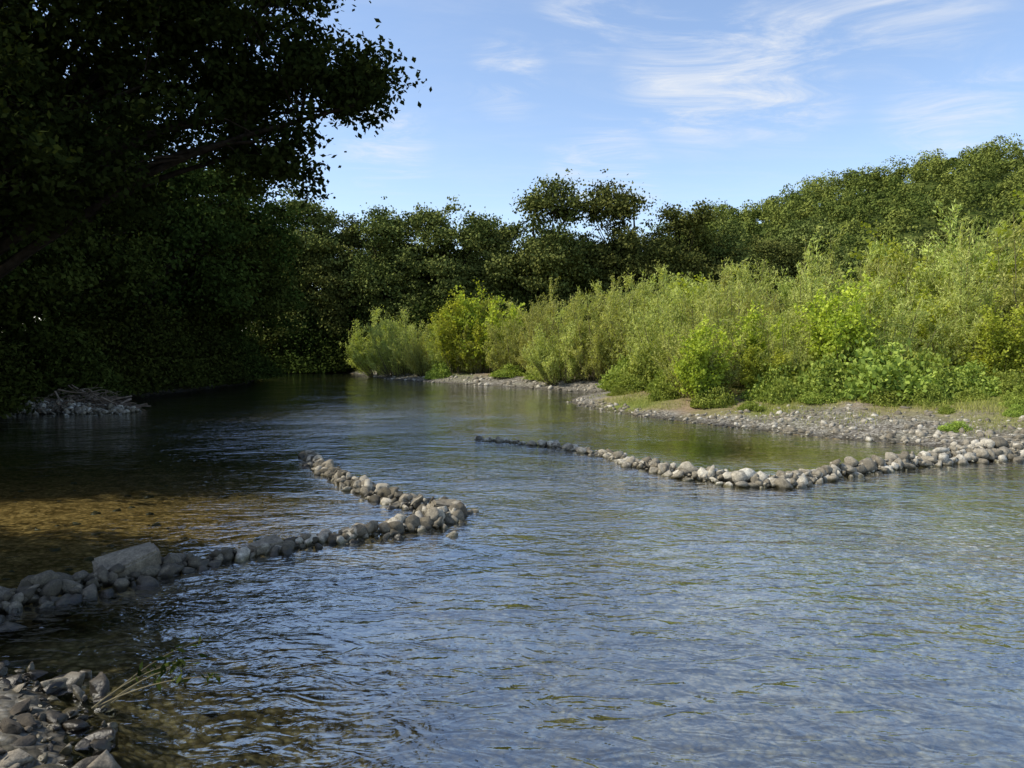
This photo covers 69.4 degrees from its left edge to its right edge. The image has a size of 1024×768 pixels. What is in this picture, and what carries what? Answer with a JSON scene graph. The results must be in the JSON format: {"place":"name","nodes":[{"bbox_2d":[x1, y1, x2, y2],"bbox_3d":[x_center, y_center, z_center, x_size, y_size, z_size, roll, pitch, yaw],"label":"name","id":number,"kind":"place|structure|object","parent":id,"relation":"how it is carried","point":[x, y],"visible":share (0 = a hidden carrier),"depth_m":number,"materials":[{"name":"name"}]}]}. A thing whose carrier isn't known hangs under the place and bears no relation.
{"place":"outdoors","nodes":[
{"label":"outdoors","id":0,"kind":"place"},
{"bbox_2d":[0,367,1023,767],"bbox_3d":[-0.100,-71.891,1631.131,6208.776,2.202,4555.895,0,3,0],"label":"ground","id":1,"kind":"structure","parent":0,"point":[350,703],"depth_m":7.16,"materials":[{"name":"soil"}]},
{"bbox_2d":[0,342,51,418],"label":"shrub","id":2,"kind":"object","parent":1,"relation":"on","point":[7,404],"visible":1,"depth_m":24.57,"materials":[{"name":"green plant"}]},
{"bbox_2d":[0,660,120,767],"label":"bank rocks","id":3,"kind":"object","parent":1,"relation":"on","point":[102,741],"visible":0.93,"depth_m":4.69,"materials":[{"name":"stone"}]},
{"bbox_2d":[91,636,222,708],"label":"twig plant","id":4,"kind":"object","parent":3,"relation":"on","point":[161,670],"visible":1,"depth_m":4.99,"materials":[{"name":"green plant"}]},
{"bbox_2d":[0,173,136,319],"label":"tree","id":5,"kind":"object","parent":1,"relation":"on","point":[45,273],"visible":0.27,"depth_m":30.23,"materials":[{"name":"green plant"}]},
{"bbox_2d":[1,399,140,416],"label":"stone heap","id":6,"kind":"object","parent":1,"relation":"on","point":[83,409],"visible":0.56,"depth_m":28.11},
{"bbox_2d":[0,275,143,402],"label":"shrub","id":7,"kind":"object","parent":1,"relation":"on","point":[65,373],"visible":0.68,"depth_m":31.50,"materials":[{"name":"green plant"}]},
{"bbox_2d":[23,384,150,412],"bbox_3d":[-17.209,0.733,29.340,5.383,1.528,3.874,0,3,0],"label":"driftwood pile","id":8,"kind":"object","parent":1,"relation":"on","point":[103,399],"visible":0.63,"depth_m":29.28,"materials":[{"name":"grey wood"}]},
{"bbox_2d":[7,111,191,330],"bbox_3d":[-23.358,-8.055,37.892,13.092,17.032,13.770,-1,3,-25],"label":"tree","id":9,"kind":"object","parent":1,"relation":"on","point":[116,268],"visible":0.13,"depth_m":37.16,"materials":[{"name":"green plant"}]},
{"bbox_2d":[15,288,183,396],"bbox_3d":[-21.736,-2.180,37.015,9.461,5.405,9.572,2,3,40],"label":"shrub","id":10,"kind":"object","parent":1,"relation":"on","point":[131,377],"visible":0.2,"depth_m":36.96,"materials":[{"name":"green plant"}]},
{"bbox_2d":[91,295,228,391],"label":"shrub","id":11,"kind":"object","parent":1,"relation":"on","point":[192,373],"visible":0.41,"depth_m":41.24,"materials":[{"name":"green plant"}]},
{"bbox_2d":[78,97,276,345],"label":"tree","id":12,"kind":"object","parent":1,"relation":"on","point":[196,227],"visible":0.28,"depth_m":45.13,"materials":[{"name":"green plant"}]},
{"bbox_2d":[133,301,261,386],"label":"shrub","id":13,"kind":"object","parent":1,"relation":"on","point":[232,374],"visible":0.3,"depth_m":46.71,"materials":[{"name":"green plant"}]},
{"bbox_2d":[0,0,431,279],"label":"overhanging tree","id":14,"kind":"object","parent":1,"relation":"on","point":[47,108],"visible":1,"depth_m":17.63,"materials":[{"name":"green plant"}]},
{"bbox_2d":[124,156,316,336],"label":"tree","id":15,"kind":"object","parent":1,"relation":"on","point":[269,295],"visible":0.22,"depth_m":52.72,"materials":[{"name":"green plant"}]},
{"bbox_2d":[183,312,283,380],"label":"shrub","id":16,"kind":"object","parent":1,"relation":"on","point":[257,369],"visible":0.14,"depth_m":51.66,"materials":[{"name":"green plant"}]},
{"bbox_2d":[0,450,482,641],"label":"stone weir","id":17,"kind":"object","parent":1,"relation":"on","point":[44,589],"visible":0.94,"depth_m":8.48,"materials":[{"name":"stone"}]},
{"bbox_2d":[92,542,161,587],"bbox_3d":[-4.080,1.906,7.845,0.654,0.236,0.380,-16,24,-27],"label":"stone block","id":18,"kind":"object","parent":17,"relation":"on","point":[137,558],"depth_m":7.78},
{"bbox_2d":[247,534,283,556],"bbox_3d":[-2.954,1.940,8.857,0.281,0.153,0.459,9,11,38],"label":"stone block","id":19,"kind":"object","parent":17,"relation":"on","point":[271,540],"depth_m":8.83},
{"bbox_2d":[178,169,317,339],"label":"tree","id":20,"kind":"object","parent":1,"relation":"on","point":[275,228],"visible":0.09,"depth_m":57.26,"materials":[{"name":"green plant"}]},
{"bbox_2d":[205,314,293,377],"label":"shrub","id":21,"kind":"object","parent":1,"relation":"on","point":[277,370],"visible":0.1,"depth_m":56.95,"materials":[{"name":"green plant"}]},
{"bbox_2d":[245,312,316,372],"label":"shrub","id":22,"kind":"object","parent":1,"relation":"on","point":[271,348],"visible":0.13,"depth_m":79.56,"materials":[{"name":"green plant"}]},
{"bbox_2d":[257,299,353,373],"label":"shrub","id":23,"kind":"object","parent":1,"relation":"on","point":[299,366],"visible":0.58,"depth_m":78.42,"materials":[{"name":"green plant"}]},
{"bbox_2d":[246,187,369,344],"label":"tree","id":24,"kind":"object","parent":1,"relation":"on","point":[318,238],"visible":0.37,"depth_m":80.47,"materials":[{"name":"green plant"}]},
{"bbox_2d":[292,213,391,338],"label":"tree","id":25,"kind":"object","parent":1,"relation":"on","point":[320,275],"visible":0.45,"depth_m":79.75,"materials":[{"name":"green plant"}]},
{"bbox_2d":[296,294,394,369],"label":"shrub","id":26,"kind":"object","parent":1,"relation":"on","point":[325,352],"visible":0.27,"depth_m":78.45,"materials":[{"name":"green plant"}]},
{"bbox_2d":[340,305,417,376],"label":"willow bush","id":27,"kind":"object","parent":1,"relation":"on","point":[356,349],"visible":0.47,"depth_m":67.08,"materials":[{"name":"green plant"}]},
{"bbox_2d":[321,196,437,332],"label":"tree","id":28,"kind":"object","parent":1,"relation":"on","point":[382,230],"visible":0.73,"depth_m":78.01,"materials":[{"name":"green plant"}]},
{"bbox_2d":[359,308,431,376],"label":"willow bush","id":29,"kind":"object","parent":1,"relation":"on","point":[393,356],"visible":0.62,"depth_m":62.81,"materials":[{"name":"green plant"}]},
{"bbox_2d":[401,323,443,375],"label":"willow bush","id":30,"kind":"object","parent":1,"relation":"on","point":[414,361],"visible":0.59,"depth_m":59.61,"materials":[{"name":"green plant"}]},
{"bbox_2d":[374,195,501,324],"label":"tree","id":31,"kind":"object","parent":1,"relation":"on","point":[442,236],"visible":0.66,"depth_m":76.83,"materials":[{"name":"green plant"}]},
{"bbox_2d":[401,286,474,366],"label":"shrub","id":32,"kind":"object","parent":1,"relation":"on","point":[441,303],"visible":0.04,"depth_m":73.26,"materials":[{"name":"green plant"}]},
{"bbox_2d":[422,315,463,371],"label":"willow bush","id":33,"kind":"object","parent":1,"relation":"on","point":[435,360],"visible":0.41,"depth_m":59.47,"materials":[{"name":"green plant"}]},
{"bbox_2d":[423,287,468,373],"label":"poplar sapling","id":34,"kind":"object","parent":1,"relation":"on","point":[442,331],"visible":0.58,"depth_m":57.76,"materials":[{"name":"green plant"}]},
{"bbox_2d":[448,278,502,373],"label":"poplar sapling","id":35,"kind":"object","parent":1,"relation":"on","point":[466,359],"visible":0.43,"depth_m":56.90,"materials":[{"name":"green plant"}]},
{"bbox_2d":[455,300,498,373],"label":"willow bush","id":36,"kind":"object","parent":1,"relation":"on","point":[474,359],"visible":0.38,"depth_m":57.20,"materials":[{"name":"green plant"}]},
{"bbox_2d":[442,285,527,372],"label":"poplar sapling","id":37,"kind":"object","parent":1,"relation":"on","point":[464,312],"visible":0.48,"depth_m":56.77,"materials":[{"name":"green plant"}]},
{"bbox_2d":[431,210,548,316],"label":"tree","id":38,"kind":"object","parent":1,"relation":"on","point":[509,229],"visible":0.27,"depth_m":78.32,"materials":[{"name":"green plant"}]},
{"bbox_2d":[482,306,543,373],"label":"willow bush","id":39,"kind":"object","parent":1,"relation":"on","point":[504,355],"visible":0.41,"depth_m":53.89,"materials":[{"name":"green plant"}]},
{"bbox_2d":[4,468,1022,767],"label":"bed cobbles","id":40,"kind":"object","parent":1,"relation":"on","point":[796,714],"visible":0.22,"depth_m":7.38,"materials":[{"name":"stone"}]},
{"bbox_2d":[474,168,599,323],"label":"tree","id":41,"kind":"object","parent":1,"relation":"on","point":[543,258],"visible":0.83,"depth_m":75.81,"materials":[{"name":"green plant"}]},
{"bbox_2d":[509,300,578,374],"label":"willow bush","id":42,"kind":"object","parent":1,"relation":"on","point":[537,318],"visible":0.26,"depth_m":51.28,"materials":[{"name":"green plant"}]},
{"bbox_2d":[523,274,578,346],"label":"willow bush","id":43,"kind":"object","parent":1,"relation":"on","point":[551,299],"visible":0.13,"depth_m":59.36,"materials":[{"name":"green plant"}]},
{"bbox_2d":[519,305,597,384],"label":"willow bush","id":44,"kind":"object","parent":1,"relation":"on","point":[547,369],"visible":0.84,"depth_m":46.11,"materials":[{"name":"green plant"}]},
{"bbox_2d":[538,229,624,327],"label":"tree","id":45,"kind":"object","parent":1,"relation":"on","point":[588,286],"visible":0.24,"depth_m":78.31,"materials":[{"name":"green plant"}]},
{"bbox_2d":[550,287,631,381],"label":"willow bush","id":46,"kind":"object","parent":1,"relation":"on","point":[594,367],"visible":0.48,"depth_m":45.56,"materials":[{"name":"green plant"}]},
{"bbox_2d":[559,280,643,337],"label":"willow bush","id":47,"kind":"object","parent":1,"relation":"on","point":[599,295],"visible":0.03,"depth_m":56.55,"materials":[{"name":"green plant"}]},
{"bbox_2d":[607,373,650,392],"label":"bramble bush","id":48,"kind":"object","parent":1,"relation":"on","point":[636,385],"visible":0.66,"depth_m":34.05,"materials":[{"name":"green plant"}]},
{"bbox_2d":[583,270,688,371],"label":"willow bush","id":49,"kind":"object","parent":1,"relation":"on","point":[615,338],"visible":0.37,"depth_m":43.59,"materials":[{"name":"green plant"}]},
{"bbox_2d":[568,168,706,313],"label":"tree","id":50,"kind":"object","parent":1,"relation":"on","point":[616,255],"visible":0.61,"depth_m":76.61,"materials":[{"name":"green plant"}]},
{"bbox_2d":[613,345,671,386],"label":"bramble bush","id":51,"kind":"object","parent":1,"relation":"on","point":[636,369],"visible":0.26,"depth_m":35.18,"materials":[{"name":"green plant"}]},
{"bbox_2d":[616,260,706,336],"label":"willow bush","id":52,"kind":"object","parent":1,"relation":"on","point":[663,274],"visible":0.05,"depth_m":48.52,"materials":[{"name":"green plant"}]},
{"bbox_2d":[621,285,706,377],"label":"willow bush","id":53,"kind":"object","parent":1,"relation":"on","point":[663,324],"visible":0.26,"depth_m":36.54,"materials":[{"name":"green plant"}]},
{"bbox_2d":[647,382,681,401],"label":"bramble bush","id":54,"kind":"object","parent":1,"relation":"on","point":[663,392],"visible":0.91,"depth_m":29.65,"materials":[{"name":"green plant"}]},
{"bbox_2d":[614,198,736,304],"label":"tree","id":55,"kind":"object","parent":1,"relation":"on","point":[695,220],"visible":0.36,"depth_m":76.76,"materials":[{"name":"green plant"}]},
{"bbox_2d":[656,281,734,345],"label":"willow bush","id":56,"kind":"object","parent":1,"relation":"on","point":[693,292],"visible":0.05,"depth_m":42.46,"materials":[{"name":"green plant"}]},
{"bbox_2d":[372,372,1023,448],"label":"gravel","id":57,"kind":"structure","parent":1,"relation":"on","point":[789,429],"depth_m":21.55,"materials":[{"name":"gravel"}]},
{"bbox_2d":[648,299,753,397],"bbox_3d":[7.610,-1.369,29.607,4.053,4.122,4.450,-1,3,-26],"label":"willow bush","id":58,"kind":"object","parent":1,"relation":"on","point":[727,376],"visible":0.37,"depth_m":29.18,"materials":[{"name":"green plant"}]},
{"bbox_2d":[665,314,743,398],"bbox_3d":[7.216,-0.915,27.984,2.707,3.397,3.126,2,3,42],"label":"poplar sapling","id":59,"kind":"object","parent":1,"relation":"on","point":[699,377],"visible":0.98,"depth_m":27.46,"materials":[{"name":"green plant"}]},
{"bbox_2d":[688,384,738,408],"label":"bramble bush","id":60,"kind":"object","parent":1,"relation":"on","point":[709,401],"visible":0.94,"depth_m":26.79,"materials":[{"name":"green plant"}]},
{"bbox_2d":[671,267,792,374],"bbox_3d":[11.006,-2.823,36.355,6.252,5.791,5.694,2,4,43],"label":"willow bush","id":61,"kind":"object","parent":1,"relation":"on","point":[724,277],"visible":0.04,"depth_m":35.69,"materials":[{"name":"green plant"}]},
{"bbox_2d":[678,262,785,332],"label":"willow bush","id":62,"kind":"object","parent":1,"relation":"on","point":[738,275],"visible":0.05,"depth_m":41.70,"materials":[{"name":"green plant"}]},
{"bbox_2d":[692,279,779,386],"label":"willow bush","id":63,"kind":"object","parent":1,"relation":"on","point":[718,311],"visible":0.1,"depth_m":31.74,"materials":[{"name":"green plant"}]},
{"bbox_2d":[682,216,790,300],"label":"tree","id":64,"kind":"object","parent":1,"relation":"on","point":[729,239],"visible":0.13,"depth_m":79.04,"materials":[{"name":"green plant"}]},
{"bbox_2d":[702,256,788,322],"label":"willow bush","id":65,"kind":"object","parent":1,"relation":"on","point":[746,277],"visible":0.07,"depth_m":46.17,"materials":[{"name":"green plant"}]},
{"bbox_2d":[474,435,1023,494],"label":"stone weir","id":66,"kind":"object","parent":1,"relation":"on","point":[995,449],"visible":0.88,"depth_m":14.81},
{"bbox_2d":[720,299,805,384],"bbox_3d":[10.151,-1.504,30.297,3.490,3.792,3.022,-1,3,-27],"label":"poplar sapling","id":67,"kind":"object","parent":1,"relation":"on","point":[745,325],"visible":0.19,"depth_m":29.63,"materials":[{"name":"green plant"}]},
{"bbox_2d":[737,338,792,391],"bbox_3d":[9.412,-0.547,27.692,2.181,2.370,1.889,0,3,1],"label":"poplar sapling","id":68,"kind":"object","parent":1,"relation":"on","point":[752,371],"visible":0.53,"depth_m":27.44,"materials":[{"name":"green plant"}]},
{"bbox_2d":[736,360,799,400],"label":"bramble bush","id":69,"kind":"object","parent":1,"relation":"on","point":[756,390],"visible":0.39,"depth_m":27.11,"materials":[{"name":"green plant"}]},
{"bbox_2d":[732,232,823,313],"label":"tree","id":70,"kind":"object","parent":1,"relation":"on","point":[775,253],"visible":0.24,"depth_m":76.65,"materials":[{"name":"green plant"}]},
{"bbox_2d":[757,376,803,403],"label":"bramble bush","id":71,"kind":"object","parent":1,"relation":"on","point":[783,388],"visible":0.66,"depth_m":25.67,"materials":[{"name":"green plant"}]},
{"bbox_2d":[746,308,825,375],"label":"willow bush","id":72,"kind":"object","parent":1,"relation":"on","point":[797,352],"visible":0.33,"depth_m":28.53,"materials":[{"name":"green plant"}]},
{"bbox_2d":[589,383,1023,438],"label":"grass","id":73,"kind":"structure","parent":1,"relation":"on","point":[634,393],"depth_m":22.52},
{"bbox_2d":[768,247,847,353],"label":"willow bush","id":74,"kind":"object","parent":1,"relation":"on","point":[801,296],"visible":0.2,"depth_m":31.02,"materials":[{"name":"green plant"}]},
{"bbox_2d":[763,232,854,344],"bbox_3d":[14.475,-3.743,36.319,4.008,7.301,4.399,3,4,44],"label":"willow bush","id":75,"kind":"object","parent":1,"relation":"on","point":[784,290],"visible":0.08,"depth_m":36.47,"materials":[{"name":"green plant"}]},
{"bbox_2d":[796,383,840,403],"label":"bramble bush","id":76,"kind":"object","parent":1,"relation":"on","point":[817,399],"visible":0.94,"depth_m":24.45,"materials":[{"name":"green plant"}]},
{"bbox_2d":[771,209,868,299],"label":"tree","id":77,"kind":"object","parent":1,"relation":"on","point":[801,230],"visible":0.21,"depth_m":78.67,"materials":[{"name":"green plant"}]},
{"bbox_2d":[784,351,862,401],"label":"bramble bush","id":78,"kind":"object","parent":1,"relation":"on","point":[820,376],"visible":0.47,"depth_m":25.23,"materials":[{"name":"green plant"}]},
{"bbox_2d":[783,220,868,314],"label":"willow bush","id":79,"kind":"object","parent":1,"relation":"on","point":[830,269],"visible":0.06,"depth_m":43.45,"materials":[{"name":"green plant"}]},
{"bbox_2d":[786,335,865,391],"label":"bramble bush","id":80,"kind":"object","parent":1,"relation":"on","point":[803,367],"visible":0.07,"depth_m":26.57,"materials":[{"name":"green plant"}]},
{"bbox_2d":[649,133,1023,261],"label":"hill forest","id":81,"kind":"object","parent":1,"relation":"on","point":[975,162],"visible":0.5,"depth_m":210.78,"materials":[{"name":"green plant"}]},
{"bbox_2d":[793,267,891,372],"bbox_3d":[12.442,-2.027,27.328,3.749,4.818,3.564,0,3,-5],"label":"poplar sapling","id":82,"kind":"object","parent":1,"relation":"on","point":[836,336],"visible":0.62,"depth_m":26.84,"materials":[{"name":"green plant"}]},
{"bbox_2d":[832,217,930,304],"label":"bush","id":83,"kind":"object","parent":1,"relation":"on","point":[893,247],"visible":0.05,"depth_m":44.12,"materials":[{"name":"green plant"}]},
{"bbox_2d":[830,273,932,337],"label":"willow bush","id":84,"kind":"object","parent":1,"relation":"on","point":[911,297],"visible":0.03,"depth_m":30.97,"materials":[{"name":"green plant"}]},
{"bbox_2d":[833,252,936,313],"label":"willow bush","id":85,"kind":"object","parent":1,"relation":"on","point":[868,269],"visible":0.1,"depth_m":35.08,"materials":[{"name":"green plant"}]},
{"bbox_2d":[857,385,912,406],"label":"bramble bush","id":86,"kind":"object","parent":1,"relation":"on","point":[887,396],"visible":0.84,"depth_m":23.27,"materials":[{"name":"green plant"}]},
{"bbox_2d":[821,273,949,359],"bbox_3d":[13.990,-1.941,28.099,4.439,4.515,4.874,-1,3,-28],"label":"willow bush","id":87,"kind":"object","parent":1,"relation":"on","point":[904,336],"visible":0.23,"depth_m":27.13,"materials":[{"name":"green plant"}]},
{"bbox_2d":[827,332,963,401],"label":"bramble bush","id":88,"kind":"object","parent":1,"relation":"on","point":[879,368],"visible":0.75,"depth_m":24.06,"materials":[{"name":"green plant"}]},
{"bbox_2d":[845,232,957,303],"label":"willow bush","id":89,"kind":"object","parent":1,"relation":"on","point":[923,251],"visible":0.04,"depth_m":42.53,"materials":[{"name":"green plant"}]},
{"bbox_2d":[853,276,952,352],"bbox_3d":[15.460,-2.070,29.692,4.072,4.424,3.526,1,3,14],"label":"poplar sapling","id":90,"kind":"object","parent":1,"relation":"on","point":[923,332],"visible":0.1,"depth_m":29.11,"materials":[{"name":"green plant"}]},
{"bbox_2d":[910,381,955,406],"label":"bramble bush","id":91,"kind":"object","parent":1,"relation":"on","point":[933,397],"visible":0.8,"depth_m":22.76,"materials":[{"name":"green plant"}]},
{"bbox_2d":[895,348,971,399],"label":"bramble bush","id":92,"kind":"object","parent":1,"relation":"on","point":[950,383],"visible":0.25,"depth_m":24.09,"materials":[{"name":"green plant"}]},
{"bbox_2d":[895,199,997,301],"bbox_3d":[21.559,-4.637,35.859,5.405,8.970,4.924,-1,3,-11],"label":"willow bush","id":93,"kind":"object","parent":1,"relation":"on","point":[950,241],"visible":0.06,"depth_m":35.58,"materials":[{"name":"green plant"}]},
{"bbox_2d":[880,243,1020,323],"bbox_3d":[19.195,-3.131,33.284,4.911,6.161,5.671,-2,3,-35],"label":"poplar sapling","id":94,"kind":"object","parent":1,"relation":"on","point":[980,271],"visible":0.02,"depth_m":32.50,"materials":[{"name":"green plant"}]},
{"bbox_2d":[898,217,1004,275],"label":"tree","id":95,"kind":"object","parent":1,"relation":"on","point":[943,235],"visible":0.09,"depth_m":78.50,"materials":[{"name":"green plant"}]},
{"bbox_2d":[913,246,1008,369],"bbox_3d":[17.025,-2.511,27.947,3.268,5.424,2.977,-2,3,-35],"label":"willow bush","id":96,"kind":"object","parent":1,"relation":"on","point":[956,333],"visible":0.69,"depth_m":27.62,"materials":[{"name":"green plant"}]},
{"bbox_2d":[907,211,1021,377],"bbox_3d":[18.564,-3.489,30.832,4.399,7.301,4.008,-2,3,-32],"label":"willow bush","id":97,"kind":"object","parent":1,"relation":"on","point":[930,283],"visible":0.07,"depth_m":30.71,"materials":[{"name":"green plant"}]},
{"bbox_2d":[922,211,1023,338],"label":"willow bush","id":98,"kind":"object","parent":1,"relation":"on","point":[1012,235],"visible":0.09,"depth_m":30.66,"materials":[{"name":"green plant"}]},
{"bbox_2d":[947,359,1010,396],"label":"bramble bush","id":99,"kind":"object","parent":1,"relation":"on","point":[984,382],"visible":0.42,"depth_m":24.17,"materials":[{"name":"green plant"}]},
{"bbox_2d":[936,209,1023,301],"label":"willow bush","id":100,"kind":"object","parent":1,"relation":"on","point":[985,246],"visible":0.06,"depth_m":35.40,"materials":[{"name":"green plant"}]},
{"bbox_2d":[946,184,1023,329],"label":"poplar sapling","id":101,"kind":"object","parent":1,"relation":"on","point":[998,230],"visible":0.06,"depth_m":32.56,"materials":[{"name":"green plant"}]},
{"bbox_2d":[958,286,1023,377],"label":"poplar sapling","id":102,"kind":"object","parent":1,"relation":"on","point":[1007,355],"visible":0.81,"depth_m":26.08,"materials":[{"name":"green plant"}]},
{"bbox_2d":[982,266,1023,377],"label":"willow bush","id":103,"kind":"object","parent":1,"relation":"on","point":[1014,288],"visible":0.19,"depth_m":27.30,"materials":[{"name":"green plant"}]},
{"bbox_2d":[0,372,1023,765],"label":"river water","id":104,"kind":"structure","parent":0,"point":[62,440],"depth_m":12.78,"materials":[{"name":"liquid"}]},
{"bbox_2d":[1,0,1023,332],"label":"sky","id":105,"kind":"structure","parent":0,"point":[736,102],"materials":[{"name":"blue"}]},
{"bbox_2d":[728,171,1023,272],"bbox_3d":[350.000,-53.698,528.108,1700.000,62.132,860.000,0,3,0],"label":"hill","id":106,"kind":"structure","parent":0,"point":[983,214],"depth_m":204.16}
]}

